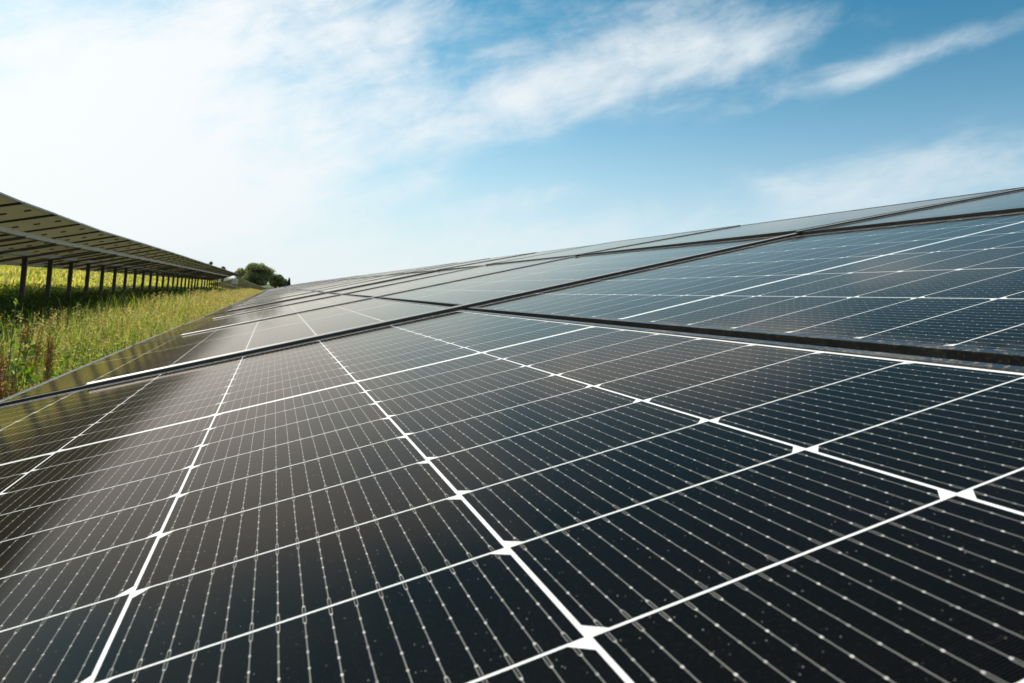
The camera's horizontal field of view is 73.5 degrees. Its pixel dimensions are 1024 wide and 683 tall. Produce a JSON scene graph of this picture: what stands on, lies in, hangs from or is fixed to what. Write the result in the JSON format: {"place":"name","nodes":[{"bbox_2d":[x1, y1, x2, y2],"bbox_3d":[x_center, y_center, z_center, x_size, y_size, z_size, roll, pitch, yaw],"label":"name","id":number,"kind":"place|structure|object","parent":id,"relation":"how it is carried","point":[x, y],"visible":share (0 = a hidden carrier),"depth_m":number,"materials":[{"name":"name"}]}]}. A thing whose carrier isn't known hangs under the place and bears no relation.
{"place":"outdoors","nodes":[
{"label":"outdoors","id":0,"kind":"place"},
{"bbox_2d":[0,265,221,289],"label":"meadow","id":1,"kind":"structure","parent":0,"point":[9,274],"depth_m":41.13,"materials":[{"name":"green plant"}]},
{"bbox_2d":[0,287,262,397],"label":"grass","id":2,"kind":"structure","parent":0,"point":[179,311],"depth_m":9.98,"materials":[{"name":"green plant"}]},
{"bbox_2d":[5,278,277,372],"bbox_3d":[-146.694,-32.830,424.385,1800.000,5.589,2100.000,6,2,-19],"label":"ground","id":3,"kind":"structure","parent":0,"point":[267,286],"depth_m":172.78,"materials":[{"name":"green plant"}]},
{"bbox_2d":[0,342,8,380],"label":"dock plant","id":4,"kind":"object","parent":3,"relation":"on","point":[2,372],"visible":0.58,"depth_m":3.73,"materials":[{"name":"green plant"}]},
{"bbox_2d":[0,354,9,396],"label":"dock plant","id":5,"kind":"object","parent":3,"relation":"on","point":[3,364],"visible":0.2,"depth_m":4.42,"materials":[{"name":"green plant"}]},
{"bbox_2d":[0,355,10,398],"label":"dock plant","id":6,"kind":"object","parent":3,"relation":"on","point":[6,366],"visible":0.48,"depth_m":3.46,"materials":[{"name":"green plant"}]},
{"bbox_2d":[0,373,20,399],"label":"dock plant","id":7,"kind":"object","parent":3,"relation":"on","point":[2,394],"visible":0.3,"depth_m":3.16,"materials":[{"name":"brown plant"}]},
{"bbox_2d":[2,297,38,397],"bbox_3d":[-3.216,0.224,4.290,0.390,1.016,0.260,6,2,-12],"label":"thistle plant","id":8,"kind":"object","parent":3,"relation":"on","point":[20,364],"visible":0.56,"depth_m":4.31,"materials":[{"name":"green plant"}]},
{"bbox_2d":[3,326,44,396],"bbox_3d":[-3.610,0.266,5.024,0.254,0.782,0.226,6,2,-11],"label":"dock plant","id":9,"kind":"object","parent":3,"relation":"on","point":[29,369],"visible":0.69,"depth_m":5.04,"materials":[{"name":"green plant"}]},
{"bbox_2d":[32,353,43,382],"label":"leafy herb","id":10,"kind":"object","parent":3,"relation":"on","point":[37,367],"visible":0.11,"depth_m":6.00,"materials":[{"name":"green plant"}]},
{"bbox_2d":[26,334,59,384],"bbox_3d":[-3.288,0.326,4.835,0.218,0.752,0.245,7,2,6],"label":"dock plant","id":11,"kind":"object","parent":3,"relation":"on","point":[47,362],"visible":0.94,"depth_m":4.84,"materials":[{"name":"brown plant"}]},
{"bbox_2d":[44,327,61,365],"bbox_3d":[-5.199,0.091,7.742,0.188,0.549,0.177,7,2,18],"label":"leafy herb","id":12,"kind":"object","parent":3,"relation":"on","point":[52,341],"visible":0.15,"depth_m":7.75,"materials":[{"name":"green plant"}]},
{"bbox_2d":[49,365,69,376],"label":"leafy herb","id":13,"kind":"object","parent":3,"relation":"on","point":[59,372],"visible":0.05,"depth_m":5.26,"materials":[{"name":"green plant"}]},
{"bbox_2d":[57,348,78,373],"bbox_3d":[-4.095,0.299,6.317,0.188,0.511,0.206,6,2,-15],"label":"leafy herb","id":14,"kind":"object","parent":3,"relation":"on","point":[74,359],"visible":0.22,"depth_m":6.32,"materials":[{"name":"green plant"}]},
{"bbox_2d":[68,341,90,366],"bbox_3d":[-4.506,0.232,7.133,0.195,0.484,0.178,7,2,10],"label":"leafy herb","id":15,"kind":"object","parent":3,"relation":"on","point":[77,352],"visible":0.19,"depth_m":7.12,"materials":[{"name":"green plant"}]},
{"bbox_2d":[72,335,87,360],"bbox_3d":[-4.889,0.142,7.762,0.167,0.519,0.178,8,2,38],"label":"leafy herb","id":16,"kind":"object","parent":3,"relation":"on","point":[83,346],"visible":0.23,"depth_m":7.75,"materials":[{"name":"green plant"}]},
{"bbox_2d":[80,349,101,365],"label":"leafy herb","id":17,"kind":"object","parent":3,"relation":"on","point":[93,357],"visible":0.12,"depth_m":6.06,"materials":[{"name":"green plant"}]},
{"bbox_2d":[85,347,107,363],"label":"leafy herb","id":18,"kind":"object","parent":3,"relation":"on","point":[87,357],"visible":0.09,"depth_m":6.82,"materials":[{"name":"green plant"}]},
{"bbox_2d":[88,323,106,347],"bbox_3d":[-5.405,0.004,8.956,0.187,0.580,0.199,7,2,26],"label":"leafy herb","id":19,"kind":"object","parent":3,"relation":"on","point":[98,334],"visible":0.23,"depth_m":8.95,"materials":[{"name":"green plant"}]},
{"bbox_2d":[0,281,225,343],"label":"undergrowth","id":20,"kind":"object","parent":3,"relation":"on","point":[35,300],"visible":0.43,"depth_m":18.58,"materials":[{"name":"green plant"}]},
{"bbox_2d":[0,192,227,304],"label":"solar table","id":21,"kind":"object","parent":3,"relation":"on","point":[31,235],"visible":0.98,"depth_m":18.93,"materials":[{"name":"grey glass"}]},
{"bbox_2d":[190,271,239,289],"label":"solar table","id":22,"kind":"object","parent":3,"relation":"on","point":[218,275],"visible":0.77,"depth_m":65.68,"materials":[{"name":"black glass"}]},
{"bbox_2d":[231,275,237,283],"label":"inverter box","id":23,"kind":"object","parent":22,"relation":"hanging from","point":[234,281],"visible":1,"depth_m":77.65,"materials":[{"name":"white metal"}]},
{"bbox_2d":[210,278,266,289],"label":"solar table","id":24,"kind":"object","parent":3,"relation":"on","point":[242,284],"visible":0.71,"depth_m":90.12,"materials":[{"name":"black glass"}]},
{"bbox_2d":[234,268,246,278],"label":"broadleaf tree","id":25,"kind":"object","parent":3,"relation":"on","point":[241,271],"visible":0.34,"depth_m":170.29,"materials":[{"name":"green plant"}]},
{"bbox_2d":[241,262,275,286],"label":"broadleaf tree","id":26,"kind":"object","parent":3,"relation":"on","point":[261,274],"visible":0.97,"depth_m":156.86,"materials":[{"name":"green plant"}]},
{"bbox_2d":[268,274,283,287],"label":"broadleaf tree","id":27,"kind":"object","parent":3,"relation":"on","point":[276,281],"visible":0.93,"depth_m":168.72,"materials":[{"name":"green plant"}]},
{"bbox_2d":[0,187,1023,682],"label":"solar table","id":28,"kind":"object","parent":3,"relation":"on","point":[784,451],"visible":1,"depth_m":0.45,"materials":[{"name":"black glass"}]},
{"bbox_2d":[0,0,1023,284],"label":"sky","id":29,"kind":"structure","parent":0,"point":[307,141],"materials":[{"name":"blue"}]}
]}

